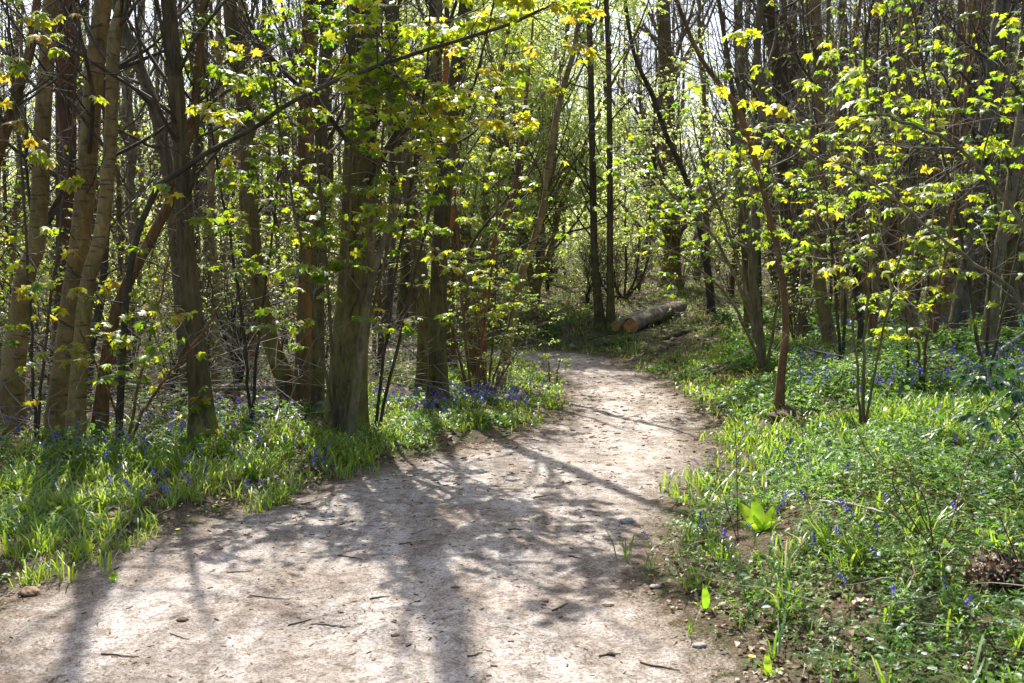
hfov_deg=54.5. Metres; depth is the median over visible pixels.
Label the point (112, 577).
dock plant
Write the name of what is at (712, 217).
undergrowth shrub
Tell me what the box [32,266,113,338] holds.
undergrowth shrub
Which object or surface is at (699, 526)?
bluebell
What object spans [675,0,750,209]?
tree
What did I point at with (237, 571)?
fallen twig
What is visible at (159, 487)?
bluebell
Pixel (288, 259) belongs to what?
undergrowth shrub
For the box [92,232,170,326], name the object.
undergrowth shrub
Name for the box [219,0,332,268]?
tree
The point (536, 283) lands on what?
fresh green tree
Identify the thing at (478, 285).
shrub
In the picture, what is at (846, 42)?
tree
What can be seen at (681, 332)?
fallen branch
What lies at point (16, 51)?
tree
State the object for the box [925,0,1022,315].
tree
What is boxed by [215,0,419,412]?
tree
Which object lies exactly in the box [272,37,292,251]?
tree
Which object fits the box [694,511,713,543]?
bluebell
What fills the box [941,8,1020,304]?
tree
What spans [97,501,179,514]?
fallen branch
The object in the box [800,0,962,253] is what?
tree
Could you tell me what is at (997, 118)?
tree
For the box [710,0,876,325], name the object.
tree
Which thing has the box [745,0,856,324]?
tree
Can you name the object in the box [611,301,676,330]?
log
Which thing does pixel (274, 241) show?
undergrowth shrub
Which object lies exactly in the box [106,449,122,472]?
bluebell
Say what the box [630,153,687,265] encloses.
undergrowth shrub
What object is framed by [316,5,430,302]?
tree
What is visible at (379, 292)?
tree
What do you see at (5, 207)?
tree
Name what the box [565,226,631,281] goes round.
undergrowth shrub
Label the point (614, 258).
undergrowth shrub
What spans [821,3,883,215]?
tree
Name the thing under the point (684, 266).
undergrowth shrub
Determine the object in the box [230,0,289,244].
tree
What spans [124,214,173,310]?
undergrowth shrub
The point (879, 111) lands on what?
tree
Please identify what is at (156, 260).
undergrowth shrub
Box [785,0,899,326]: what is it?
tree
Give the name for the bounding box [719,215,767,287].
undergrowth shrub
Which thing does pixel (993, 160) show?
tree
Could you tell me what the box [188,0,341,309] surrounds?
tree
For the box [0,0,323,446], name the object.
tree
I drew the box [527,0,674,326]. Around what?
tree
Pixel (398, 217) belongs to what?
tree
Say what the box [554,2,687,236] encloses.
tree
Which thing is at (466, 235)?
fresh green tree
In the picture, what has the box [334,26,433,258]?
tree
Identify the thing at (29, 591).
stone
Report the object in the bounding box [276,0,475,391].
tree
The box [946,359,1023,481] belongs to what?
bramble
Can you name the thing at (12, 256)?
tree
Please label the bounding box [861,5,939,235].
tree
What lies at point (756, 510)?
dock plant
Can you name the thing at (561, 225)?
foliage
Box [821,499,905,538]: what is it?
fallen branch
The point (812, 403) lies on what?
sapling
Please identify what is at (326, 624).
fallen twig
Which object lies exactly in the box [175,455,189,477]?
bluebell
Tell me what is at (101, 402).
tree
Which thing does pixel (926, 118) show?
tree
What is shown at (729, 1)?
sky
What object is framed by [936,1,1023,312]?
tree
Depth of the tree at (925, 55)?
28.58 m
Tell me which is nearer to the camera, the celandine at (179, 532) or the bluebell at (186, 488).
the celandine at (179, 532)
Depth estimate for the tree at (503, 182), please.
35.53 m
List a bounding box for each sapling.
[0,0,120,437]
[0,171,276,442]
[115,0,605,442]
[176,8,336,420]
[199,0,480,435]
[317,0,565,431]
[405,138,548,393]
[539,353,571,383]
[600,0,866,411]
[686,11,1023,313]
[702,416,743,542]
[753,0,930,359]
[757,0,1021,427]
[781,362,843,462]
[840,104,965,381]
[853,0,1023,385]
[858,180,1023,390]
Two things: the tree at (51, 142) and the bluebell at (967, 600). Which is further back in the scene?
the tree at (51, 142)
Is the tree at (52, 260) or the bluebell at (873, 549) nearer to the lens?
the bluebell at (873, 549)
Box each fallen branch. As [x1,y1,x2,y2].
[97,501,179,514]
[131,412,187,450]
[213,382,326,392]
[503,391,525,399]
[662,314,737,339]
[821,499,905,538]
[983,332,1023,363]
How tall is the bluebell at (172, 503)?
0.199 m
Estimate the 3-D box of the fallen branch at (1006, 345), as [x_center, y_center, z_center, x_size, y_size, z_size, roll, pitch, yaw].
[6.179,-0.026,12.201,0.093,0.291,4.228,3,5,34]
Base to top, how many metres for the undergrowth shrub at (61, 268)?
2.971 m
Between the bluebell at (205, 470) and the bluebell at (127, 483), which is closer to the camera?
the bluebell at (127, 483)
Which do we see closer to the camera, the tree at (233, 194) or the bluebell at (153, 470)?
the bluebell at (153, 470)
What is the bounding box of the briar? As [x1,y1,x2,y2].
[798,398,1019,558]
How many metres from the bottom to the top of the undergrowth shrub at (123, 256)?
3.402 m
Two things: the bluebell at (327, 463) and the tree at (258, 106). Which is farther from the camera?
the tree at (258, 106)
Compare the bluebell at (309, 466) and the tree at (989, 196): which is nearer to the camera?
the bluebell at (309, 466)
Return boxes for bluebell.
[10,422,26,441]
[47,477,57,498]
[64,417,81,441]
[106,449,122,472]
[122,479,148,504]
[128,489,145,511]
[143,467,154,491]
[151,468,167,489]
[156,482,186,509]
[165,484,176,507]
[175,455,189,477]
[183,472,203,497]
[183,477,189,498]
[198,464,209,489]
[234,479,249,501]
[237,450,255,475]
[253,479,260,494]
[289,444,310,462]
[301,425,320,445]
[302,453,316,477]
[306,446,319,466]
[309,457,330,480]
[318,444,330,466]
[319,455,328,474]
[421,401,437,417]
[439,389,450,406]
[468,394,480,416]
[643,531,654,551]
[692,517,706,541]
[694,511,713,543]
[712,528,731,554]
[745,522,763,544]
[751,501,788,534]
[764,540,779,564]
[770,491,795,517]
[799,489,819,517]
[803,376,820,400]
[805,532,821,568]
[834,527,852,550]
[835,572,854,604]
[836,462,852,488]
[837,497,867,534]
[847,507,870,534]
[867,546,902,582]
[874,523,887,549]
[876,491,914,514]
[880,584,913,611]
[882,603,903,622]
[928,575,949,609]
[933,369,957,391]
[940,594,973,628]
[949,500,962,533]
[1000,455,1022,476]
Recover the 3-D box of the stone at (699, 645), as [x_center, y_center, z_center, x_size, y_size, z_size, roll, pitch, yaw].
[0.791,1.282,4.202,0.068,0.021,0.039,0,4,0]
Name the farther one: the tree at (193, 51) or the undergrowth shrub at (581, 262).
the undergrowth shrub at (581, 262)
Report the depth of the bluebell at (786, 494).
5.62 m
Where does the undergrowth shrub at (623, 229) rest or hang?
on the ground at (702, 624)
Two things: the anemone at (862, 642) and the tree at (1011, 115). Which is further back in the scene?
the tree at (1011, 115)
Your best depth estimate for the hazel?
12.67 m
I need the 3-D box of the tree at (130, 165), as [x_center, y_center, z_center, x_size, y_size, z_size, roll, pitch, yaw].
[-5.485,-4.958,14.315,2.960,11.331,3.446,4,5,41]
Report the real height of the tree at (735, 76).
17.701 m
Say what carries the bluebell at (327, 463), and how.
on the ground at (702, 624)
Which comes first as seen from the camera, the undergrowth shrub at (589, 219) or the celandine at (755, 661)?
the celandine at (755, 661)
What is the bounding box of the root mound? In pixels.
[767,405,803,421]
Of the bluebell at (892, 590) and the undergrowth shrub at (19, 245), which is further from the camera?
the undergrowth shrub at (19, 245)
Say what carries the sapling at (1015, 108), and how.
on the ground at (702, 624)
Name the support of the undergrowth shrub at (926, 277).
on the ground at (702, 624)
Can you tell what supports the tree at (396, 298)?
on the ground at (702, 624)
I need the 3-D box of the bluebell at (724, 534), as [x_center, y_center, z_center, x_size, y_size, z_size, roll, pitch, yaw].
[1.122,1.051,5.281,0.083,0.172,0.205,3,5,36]
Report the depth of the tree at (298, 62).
49.53 m
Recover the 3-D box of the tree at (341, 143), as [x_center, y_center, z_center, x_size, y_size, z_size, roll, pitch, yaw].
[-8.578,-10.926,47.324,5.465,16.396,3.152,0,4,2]
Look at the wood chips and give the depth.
6.28 m
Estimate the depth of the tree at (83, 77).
30.77 m
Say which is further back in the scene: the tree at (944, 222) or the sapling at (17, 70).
the tree at (944, 222)
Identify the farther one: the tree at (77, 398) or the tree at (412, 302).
the tree at (412, 302)
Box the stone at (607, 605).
[601,603,613,606]
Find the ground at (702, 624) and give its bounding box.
[0,248,1023,682]
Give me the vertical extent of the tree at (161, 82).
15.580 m
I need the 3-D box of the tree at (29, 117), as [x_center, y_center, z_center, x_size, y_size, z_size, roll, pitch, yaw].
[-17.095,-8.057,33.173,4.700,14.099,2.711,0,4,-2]
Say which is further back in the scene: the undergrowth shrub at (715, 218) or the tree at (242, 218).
the undergrowth shrub at (715, 218)
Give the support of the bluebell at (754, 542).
on the ground at (702, 624)
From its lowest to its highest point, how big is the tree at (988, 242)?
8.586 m
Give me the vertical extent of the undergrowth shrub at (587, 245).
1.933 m
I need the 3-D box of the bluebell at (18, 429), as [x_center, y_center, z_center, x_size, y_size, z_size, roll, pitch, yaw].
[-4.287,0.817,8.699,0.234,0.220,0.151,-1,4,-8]
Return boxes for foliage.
[0,70,1022,280]
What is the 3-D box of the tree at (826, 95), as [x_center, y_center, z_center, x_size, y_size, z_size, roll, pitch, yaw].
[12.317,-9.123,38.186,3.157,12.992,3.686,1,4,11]
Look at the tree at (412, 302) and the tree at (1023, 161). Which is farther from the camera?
the tree at (412, 302)
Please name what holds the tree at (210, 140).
on the ground at (702, 624)
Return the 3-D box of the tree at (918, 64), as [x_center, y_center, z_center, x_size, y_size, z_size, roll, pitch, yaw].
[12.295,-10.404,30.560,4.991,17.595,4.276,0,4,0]
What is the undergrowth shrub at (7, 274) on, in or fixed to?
on the ground at (702, 624)
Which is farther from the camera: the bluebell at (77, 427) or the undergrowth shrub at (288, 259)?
the undergrowth shrub at (288, 259)
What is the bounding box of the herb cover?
[0,296,1023,682]
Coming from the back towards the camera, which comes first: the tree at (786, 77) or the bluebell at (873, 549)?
the tree at (786, 77)
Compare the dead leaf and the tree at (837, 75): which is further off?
the tree at (837, 75)
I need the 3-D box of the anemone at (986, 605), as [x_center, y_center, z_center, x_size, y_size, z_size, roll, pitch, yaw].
[1.934,1.078,4.056,0.090,0.045,0.077,4,6,42]
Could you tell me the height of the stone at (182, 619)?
0.021 m
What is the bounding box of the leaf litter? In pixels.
[0,266,1023,682]
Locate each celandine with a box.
[172,528,184,534]
[740,655,762,667]
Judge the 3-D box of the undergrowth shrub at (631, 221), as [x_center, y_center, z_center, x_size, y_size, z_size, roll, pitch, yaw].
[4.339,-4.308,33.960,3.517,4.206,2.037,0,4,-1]
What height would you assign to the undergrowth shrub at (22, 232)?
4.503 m
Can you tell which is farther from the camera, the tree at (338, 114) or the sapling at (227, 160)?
the tree at (338, 114)
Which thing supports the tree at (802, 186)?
on the ground at (702, 624)
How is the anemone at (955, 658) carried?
on the ground at (702, 624)
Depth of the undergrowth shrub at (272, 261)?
22.69 m
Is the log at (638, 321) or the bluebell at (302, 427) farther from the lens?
the log at (638, 321)
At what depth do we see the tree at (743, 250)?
15.78 m
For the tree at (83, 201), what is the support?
on the ground at (702, 624)
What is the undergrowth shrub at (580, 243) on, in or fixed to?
on the ground at (702, 624)
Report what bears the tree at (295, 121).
on the ground at (702, 624)
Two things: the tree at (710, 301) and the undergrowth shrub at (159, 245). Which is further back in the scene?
the tree at (710, 301)
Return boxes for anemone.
[859,637,879,648]
[894,623,914,635]
[918,652,937,666]
[942,653,963,664]
[948,641,963,657]
[975,600,995,609]
[987,620,1011,632]
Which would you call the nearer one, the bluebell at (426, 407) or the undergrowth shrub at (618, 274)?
the bluebell at (426, 407)
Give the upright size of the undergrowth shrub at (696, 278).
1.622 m
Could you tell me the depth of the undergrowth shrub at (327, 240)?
26.69 m
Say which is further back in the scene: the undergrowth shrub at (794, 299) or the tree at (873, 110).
the tree at (873, 110)
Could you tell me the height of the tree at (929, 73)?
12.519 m
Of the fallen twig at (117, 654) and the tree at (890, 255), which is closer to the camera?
the fallen twig at (117, 654)
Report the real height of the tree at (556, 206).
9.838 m
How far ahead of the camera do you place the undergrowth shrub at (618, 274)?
26.78 m
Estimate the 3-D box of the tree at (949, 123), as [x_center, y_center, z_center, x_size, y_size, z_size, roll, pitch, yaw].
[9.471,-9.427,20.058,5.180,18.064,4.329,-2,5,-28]
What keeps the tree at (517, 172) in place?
on the ground at (702, 624)
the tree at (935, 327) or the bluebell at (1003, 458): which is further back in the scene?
the tree at (935, 327)
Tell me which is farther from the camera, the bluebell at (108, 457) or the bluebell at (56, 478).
the bluebell at (108, 457)
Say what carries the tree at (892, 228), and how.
on the ground at (702, 624)
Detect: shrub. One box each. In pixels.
[0,134,50,358]
[0,142,122,350]
[0,142,223,378]
[0,183,27,290]
[0,186,68,349]
[0,189,111,362]
[0,195,53,320]
[0,241,48,315]
[0,261,9,325]
[0,302,33,346]
[21,204,160,352]
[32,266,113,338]
[33,288,52,343]
[36,240,53,307]
[37,166,172,382]
[91,216,172,321]
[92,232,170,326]
[108,210,156,308]
[110,183,162,283]
[114,165,286,348]
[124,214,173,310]
[125,168,252,341]
[125,221,167,291]
[130,292,229,389]
[141,211,220,330]
[150,239,284,352]
[151,234,298,383]
[171,272,261,358]
[207,174,390,353]
[215,197,328,330]
[216,150,341,357]
[220,245,297,341]
[236,197,291,307]
[248,247,387,368]
[269,256,378,372]
[281,202,340,285]
[324,248,337,322]
[327,197,399,313]
[372,256,410,322]
[465,236,520,303]
[491,189,560,288]
[495,237,532,286]
[533,226,576,290]
[555,228,627,302]
[564,182,688,298]
[565,223,614,268]
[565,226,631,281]
[570,228,589,260]
[571,226,644,283]
[572,189,621,247]
[572,242,590,277]
[575,195,655,282]
[581,206,665,292]
[582,187,633,250]
[584,204,645,278]
[599,196,648,245]
[600,194,654,265]
[602,162,685,275]
[613,213,668,291]
[614,164,680,273]
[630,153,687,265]
[641,229,662,269]
[647,154,735,289]
[681,194,735,277]
[685,237,717,282]
[686,179,735,265]
[687,224,736,275]
[688,217,761,292]
[691,180,737,260]
[700,111,853,291]
[702,243,731,271]
[712,175,765,263]
[712,200,767,281]
[713,208,740,268]
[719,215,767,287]
[724,193,768,271]
[732,200,848,341]
[761,220,814,285]
[827,225,897,273]
[836,229,924,307]
[921,225,946,289]
[984,237,1023,298]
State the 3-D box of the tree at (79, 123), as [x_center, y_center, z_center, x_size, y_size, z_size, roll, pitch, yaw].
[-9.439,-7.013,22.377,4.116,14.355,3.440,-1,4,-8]
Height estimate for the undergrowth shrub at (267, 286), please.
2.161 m
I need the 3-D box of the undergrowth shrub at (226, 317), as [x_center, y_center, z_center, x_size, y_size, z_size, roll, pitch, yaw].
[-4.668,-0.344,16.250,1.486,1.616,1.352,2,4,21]
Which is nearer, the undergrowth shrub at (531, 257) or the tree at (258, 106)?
the undergrowth shrub at (531, 257)
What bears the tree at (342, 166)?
on the ground at (702, 624)
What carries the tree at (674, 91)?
on the ground at (702, 624)
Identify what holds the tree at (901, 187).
on the ground at (702, 624)
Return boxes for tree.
[0,0,26,237]
[0,0,32,153]
[0,0,54,256]
[0,0,92,370]
[0,0,129,339]
[0,0,148,433]
[0,0,151,230]
[0,0,155,321]
[0,0,157,269]
[0,0,215,403]
[0,0,219,436]
[0,0,242,391]
[0,0,292,438]
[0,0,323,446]
[0,2,55,209]
[0,2,146,299]
[0,4,101,303]
[0,5,76,249]
[0,18,33,202]
[0,22,91,362]
[0,29,72,243]
[1,0,239,364]
[3,0,162,337]
[7,0,153,382]
[7,0,229,358]
[9,18,151,205]
[25,0,127,251]
[52,0,235,336]
[62,0,343,436]
[78,8,149,275]
[86,3,160,258]
[99,7,154,275]
[114,10,169,253]
[115,82,144,212]
[117,0,253,258]
[118,0,290,349]
[118,0,298,370]
[119,1,204,296]
[119,1,277,303]
[127,0,297,382]
[131,0,343,406]
[136,1,181,195]
[136,16,237,210]
[137,0,224,241]
[138,0,286,332]
[152,0,236,288]
[152,0,297,332]
[153,0,409,410]
[161,0,268,333]
[163,0,330,377]
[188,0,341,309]
[189,63,265,295]
[193,0,336,344]
[205,0,337,292]
[205,1,289,200]
[205,1,298,264]
[206,0,314,292]
[210,0,286,255]
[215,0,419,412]
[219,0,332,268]
[221,0,332,307]
[228,0,520,431]
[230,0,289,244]
[233,20,287,280]
[236,0,344,280]
[252,0,343,317]
[260,2,338,231]
[261,24,341,261]
[262,3,506,375]
[263,1,342,211]
[264,1,384,316]
[272,0,338,198]
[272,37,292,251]
[273,4,385,217]
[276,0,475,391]
[286,12,344,251]
[288,6,346,291]
[300,0,522,442]
[314,7,344,181]
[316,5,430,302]
[316,18,388,199]
[317,5,460,355]
[319,5,344,238]
[326,0,472,338]
[329,6,397,225]
[330,1,420,221]
[330,4,427,324]
[332,50,340,234]
[333,0,603,311]
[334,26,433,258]
[346,0,565,377]
[347,39,397,300]
[375,0,479,331]
[376,0,732,317]
[377,0,629,326]
[378,0,495,368]
[380,10,474,316]
[381,0,534,403]
[382,18,425,271]
[413,11,528,286]
[454,2,590,385]
[466,24,539,277]
[477,5,560,274]
[482,0,642,388]
[482,4,631,282]
[502,8,588,272]
[506,19,583,277]
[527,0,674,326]
[528,0,655,328]
[530,3,574,277]
[548,32,597,247]
[553,0,799,288]
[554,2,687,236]
[594,1,730,314]
[600,0,718,289]
[615,37,653,246]
[621,1,698,201]
[636,1,713,219]
[639,0,860,342]
[648,0,772,297]
[665,0,807,297]
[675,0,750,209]
[678,0,830,333]
[679,0,756,337]
[680,0,822,298]
[684,0,767,213]
[687,15,761,173]
[688,1,841,258]
[694,0,876,255]
[702,1,761,239]
[704,2,852,301]
[704,33,829,242]
[708,0,878,288]
[710,0,873,343]
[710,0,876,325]
[716,6,763,215]
[723,0,852,324]
[729,0,851,249]
[733,0,844,280]
[734,0,928,338]
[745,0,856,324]
[746,3,851,287]
[747,9,830,282]
[748,13,837,236]
[754,0,1000,356]
[761,0,873,271]
[761,0,922,302]
[764,0,954,354]
[768,0,866,306]
[774,0,920,312]
[778,1,894,312]
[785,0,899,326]
[794,0,971,336]
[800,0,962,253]
[801,6,837,172]
[804,0,946,295]
[806,1,896,300]
[808,0,913,279]
[811,2,889,276]
[821,0,955,303]
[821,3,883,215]
[822,0,852,252]
[822,0,870,253]
[824,1,924,266]
[824,2,945,290]
[827,0,921,305]
[828,1,977,321]
[836,1,999,305]
[839,0,978,322]
[840,0,1021,297]
[841,0,1023,278]
[842,0,1011,345]
[847,1,945,231]
[848,0,988,270]
[848,1,963,271]
[849,0,1023,344]
[849,4,918,284]
[857,1,978,304]
[861,0,1023,332]
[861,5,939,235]
[870,0,1022,324]
[871,0,1023,352]
[873,0,987,285]
[873,3,949,187]
[875,0,1022,259]
[878,10,957,290]
[880,0,963,236]
[882,0,1023,231]
[883,0,947,216]
[889,0,1023,285]
[890,2,962,299]
[892,0,1014,263]
[892,0,1023,361]
[912,1,962,248]
[918,0,1022,231]
[918,1,1023,265]
[920,1,954,266]
[921,1,1023,274]
[923,1,1023,178]
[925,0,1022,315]
[925,13,1007,241]
[927,0,1023,311]
[929,0,1023,238]
[931,0,1023,313]
[932,1,978,221]
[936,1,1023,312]
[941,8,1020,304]
[950,2,1023,328]
[957,0,1023,216]
[977,3,1023,216]
[997,66,1023,198]
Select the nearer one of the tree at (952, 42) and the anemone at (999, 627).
the anemone at (999, 627)
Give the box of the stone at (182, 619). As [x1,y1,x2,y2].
[176,617,188,621]
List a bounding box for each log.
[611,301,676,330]
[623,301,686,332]
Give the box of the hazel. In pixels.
[593,67,841,368]
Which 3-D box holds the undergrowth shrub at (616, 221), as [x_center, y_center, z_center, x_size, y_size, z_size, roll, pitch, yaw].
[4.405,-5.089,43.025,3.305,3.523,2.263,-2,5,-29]
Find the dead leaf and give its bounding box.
[852,597,869,603]
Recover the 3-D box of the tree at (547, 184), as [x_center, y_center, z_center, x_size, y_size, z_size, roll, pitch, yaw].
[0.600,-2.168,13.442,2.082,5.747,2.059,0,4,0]
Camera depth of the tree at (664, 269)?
28.40 m
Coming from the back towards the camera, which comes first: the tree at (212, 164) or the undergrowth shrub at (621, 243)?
the undergrowth shrub at (621, 243)
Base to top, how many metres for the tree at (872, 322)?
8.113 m
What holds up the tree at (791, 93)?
on the ground at (702, 624)
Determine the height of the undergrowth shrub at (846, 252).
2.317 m
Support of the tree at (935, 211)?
on the ground at (702, 624)
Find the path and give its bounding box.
[0,346,744,682]
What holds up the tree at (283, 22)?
on the ground at (702, 624)
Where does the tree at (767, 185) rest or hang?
on the ground at (702, 624)
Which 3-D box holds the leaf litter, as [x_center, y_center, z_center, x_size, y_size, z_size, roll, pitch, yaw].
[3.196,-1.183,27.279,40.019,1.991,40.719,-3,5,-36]
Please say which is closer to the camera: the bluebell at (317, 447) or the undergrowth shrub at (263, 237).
the bluebell at (317, 447)
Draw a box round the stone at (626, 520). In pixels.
[618,517,635,523]
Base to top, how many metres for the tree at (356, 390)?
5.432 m
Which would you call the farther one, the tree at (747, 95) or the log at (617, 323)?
the tree at (747, 95)
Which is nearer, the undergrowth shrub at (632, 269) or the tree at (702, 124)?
the undergrowth shrub at (632, 269)
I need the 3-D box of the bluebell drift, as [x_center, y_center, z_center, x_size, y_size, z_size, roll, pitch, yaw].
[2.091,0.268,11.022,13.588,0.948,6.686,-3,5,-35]
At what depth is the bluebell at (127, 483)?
6.61 m
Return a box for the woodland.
[0,0,1022,266]
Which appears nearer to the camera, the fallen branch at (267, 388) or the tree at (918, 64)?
the fallen branch at (267, 388)
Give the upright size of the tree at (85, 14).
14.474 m
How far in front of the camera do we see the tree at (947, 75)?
31.89 m
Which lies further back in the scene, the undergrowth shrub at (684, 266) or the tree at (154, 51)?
the tree at (154, 51)
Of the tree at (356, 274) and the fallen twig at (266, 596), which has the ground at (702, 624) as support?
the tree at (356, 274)
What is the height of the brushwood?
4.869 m
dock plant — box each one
[108,570,118,581]
[692,586,717,609]
[738,497,782,531]
[757,652,781,677]
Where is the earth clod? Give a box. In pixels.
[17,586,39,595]
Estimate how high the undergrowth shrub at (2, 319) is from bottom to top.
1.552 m
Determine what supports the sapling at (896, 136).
on the ground at (702, 624)
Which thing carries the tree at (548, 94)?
on the ground at (702, 624)
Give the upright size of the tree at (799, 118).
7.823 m
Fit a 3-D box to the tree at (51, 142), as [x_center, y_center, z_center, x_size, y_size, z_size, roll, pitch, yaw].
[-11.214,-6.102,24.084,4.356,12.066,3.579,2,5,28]
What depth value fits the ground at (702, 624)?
5.72 m
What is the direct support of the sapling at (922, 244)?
on the ground at (702, 624)
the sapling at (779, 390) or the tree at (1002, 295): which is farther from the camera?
the tree at (1002, 295)
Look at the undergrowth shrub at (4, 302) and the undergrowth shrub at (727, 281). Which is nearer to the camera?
the undergrowth shrub at (4, 302)
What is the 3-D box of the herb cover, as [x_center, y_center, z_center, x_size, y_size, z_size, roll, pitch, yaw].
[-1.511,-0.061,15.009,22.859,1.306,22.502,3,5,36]
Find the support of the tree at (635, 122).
on the ground at (702, 624)
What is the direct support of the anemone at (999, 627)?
on the ground at (702, 624)
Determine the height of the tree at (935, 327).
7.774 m
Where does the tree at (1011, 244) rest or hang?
on the ground at (702, 624)
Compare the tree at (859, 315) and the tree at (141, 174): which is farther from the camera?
the tree at (141, 174)
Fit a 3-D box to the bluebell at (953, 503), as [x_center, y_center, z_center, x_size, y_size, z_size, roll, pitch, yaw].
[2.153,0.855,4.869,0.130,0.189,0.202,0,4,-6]
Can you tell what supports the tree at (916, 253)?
on the ground at (702, 624)
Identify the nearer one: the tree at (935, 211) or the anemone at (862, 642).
the anemone at (862, 642)
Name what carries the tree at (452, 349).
on the ground at (702, 624)
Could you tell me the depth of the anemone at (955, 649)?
3.79 m
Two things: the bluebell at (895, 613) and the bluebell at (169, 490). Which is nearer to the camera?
the bluebell at (895, 613)
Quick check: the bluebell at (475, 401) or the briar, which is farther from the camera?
the bluebell at (475, 401)
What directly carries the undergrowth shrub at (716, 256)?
on the ground at (702, 624)
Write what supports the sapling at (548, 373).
on the ground at (702, 624)
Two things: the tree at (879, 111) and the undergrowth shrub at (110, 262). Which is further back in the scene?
the tree at (879, 111)
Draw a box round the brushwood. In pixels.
[0,224,1023,682]
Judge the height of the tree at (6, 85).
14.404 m
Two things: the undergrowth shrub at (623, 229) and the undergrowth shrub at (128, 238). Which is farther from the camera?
the undergrowth shrub at (623, 229)
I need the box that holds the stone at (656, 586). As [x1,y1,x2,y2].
[650,584,661,588]
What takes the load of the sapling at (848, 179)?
on the ground at (702, 624)
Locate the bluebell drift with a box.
[0,311,1023,453]
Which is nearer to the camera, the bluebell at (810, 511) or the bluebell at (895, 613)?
the bluebell at (895, 613)
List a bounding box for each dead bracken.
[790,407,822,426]
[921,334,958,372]
[948,517,1023,602]
[955,624,1018,680]
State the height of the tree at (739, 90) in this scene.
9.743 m
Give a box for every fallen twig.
[101,653,138,656]
[170,632,189,638]
[227,570,251,572]
[250,594,289,599]
[288,618,310,625]
[310,622,349,626]
[640,661,679,670]
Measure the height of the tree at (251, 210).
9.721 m
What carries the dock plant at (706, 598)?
on the ground at (702, 624)
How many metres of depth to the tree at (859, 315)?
12.78 m
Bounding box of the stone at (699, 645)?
[692,642,706,647]
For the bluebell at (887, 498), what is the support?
on the ground at (702, 624)
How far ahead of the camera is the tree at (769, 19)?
16.76 m
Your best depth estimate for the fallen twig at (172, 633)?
4.35 m
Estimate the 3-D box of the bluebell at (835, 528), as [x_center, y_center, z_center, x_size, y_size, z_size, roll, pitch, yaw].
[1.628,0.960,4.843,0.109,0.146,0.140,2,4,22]
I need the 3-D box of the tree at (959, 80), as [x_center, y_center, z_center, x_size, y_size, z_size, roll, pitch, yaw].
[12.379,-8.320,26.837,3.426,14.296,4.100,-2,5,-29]
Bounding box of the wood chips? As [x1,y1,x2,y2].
[0,353,761,682]
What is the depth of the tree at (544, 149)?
29.17 m
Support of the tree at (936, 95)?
on the ground at (702, 624)
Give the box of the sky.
[0,0,1021,246]
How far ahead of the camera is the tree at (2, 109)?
30.30 m
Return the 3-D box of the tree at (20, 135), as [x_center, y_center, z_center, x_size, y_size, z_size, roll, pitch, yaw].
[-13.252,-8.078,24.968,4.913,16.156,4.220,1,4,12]
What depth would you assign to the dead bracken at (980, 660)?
3.60 m
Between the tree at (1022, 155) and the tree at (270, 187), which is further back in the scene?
the tree at (270, 187)
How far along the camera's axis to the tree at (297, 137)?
38.99 m
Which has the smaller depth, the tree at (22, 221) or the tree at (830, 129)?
the tree at (22, 221)
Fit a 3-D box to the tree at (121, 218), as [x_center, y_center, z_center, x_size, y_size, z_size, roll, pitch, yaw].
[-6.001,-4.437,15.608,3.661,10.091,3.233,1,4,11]
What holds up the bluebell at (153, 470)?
on the ground at (702, 624)
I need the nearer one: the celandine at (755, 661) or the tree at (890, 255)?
the celandine at (755, 661)
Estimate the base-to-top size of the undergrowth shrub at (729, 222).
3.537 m
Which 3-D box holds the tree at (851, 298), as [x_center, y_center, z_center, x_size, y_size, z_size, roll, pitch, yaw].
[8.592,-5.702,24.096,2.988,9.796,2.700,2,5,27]
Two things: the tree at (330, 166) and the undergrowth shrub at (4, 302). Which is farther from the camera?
the tree at (330, 166)
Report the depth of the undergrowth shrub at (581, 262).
30.57 m
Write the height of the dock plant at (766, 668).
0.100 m
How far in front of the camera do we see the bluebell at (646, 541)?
5.62 m
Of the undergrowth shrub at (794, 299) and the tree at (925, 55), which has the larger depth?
the tree at (925, 55)
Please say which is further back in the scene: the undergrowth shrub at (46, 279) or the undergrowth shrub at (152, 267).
the undergrowth shrub at (152, 267)
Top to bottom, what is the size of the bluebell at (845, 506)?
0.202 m
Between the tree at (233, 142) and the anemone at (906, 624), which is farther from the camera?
the tree at (233, 142)
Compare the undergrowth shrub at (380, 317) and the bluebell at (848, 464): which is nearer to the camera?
the bluebell at (848, 464)
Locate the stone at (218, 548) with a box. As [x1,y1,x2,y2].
[214,546,223,549]
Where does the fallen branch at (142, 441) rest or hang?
on the ground at (702, 624)
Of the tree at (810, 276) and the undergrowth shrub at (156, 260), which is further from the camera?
the undergrowth shrub at (156, 260)
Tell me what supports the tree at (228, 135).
on the ground at (702, 624)
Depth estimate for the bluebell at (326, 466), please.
7.80 m
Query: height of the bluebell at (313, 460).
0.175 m
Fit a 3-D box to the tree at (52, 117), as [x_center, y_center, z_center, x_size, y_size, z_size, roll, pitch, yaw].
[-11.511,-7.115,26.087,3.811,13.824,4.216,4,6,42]
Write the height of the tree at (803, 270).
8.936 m
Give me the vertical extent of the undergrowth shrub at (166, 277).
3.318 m
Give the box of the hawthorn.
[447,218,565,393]
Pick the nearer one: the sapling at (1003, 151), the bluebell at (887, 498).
the bluebell at (887, 498)
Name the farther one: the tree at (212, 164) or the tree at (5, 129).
the tree at (212, 164)
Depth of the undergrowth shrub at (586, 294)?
25.03 m

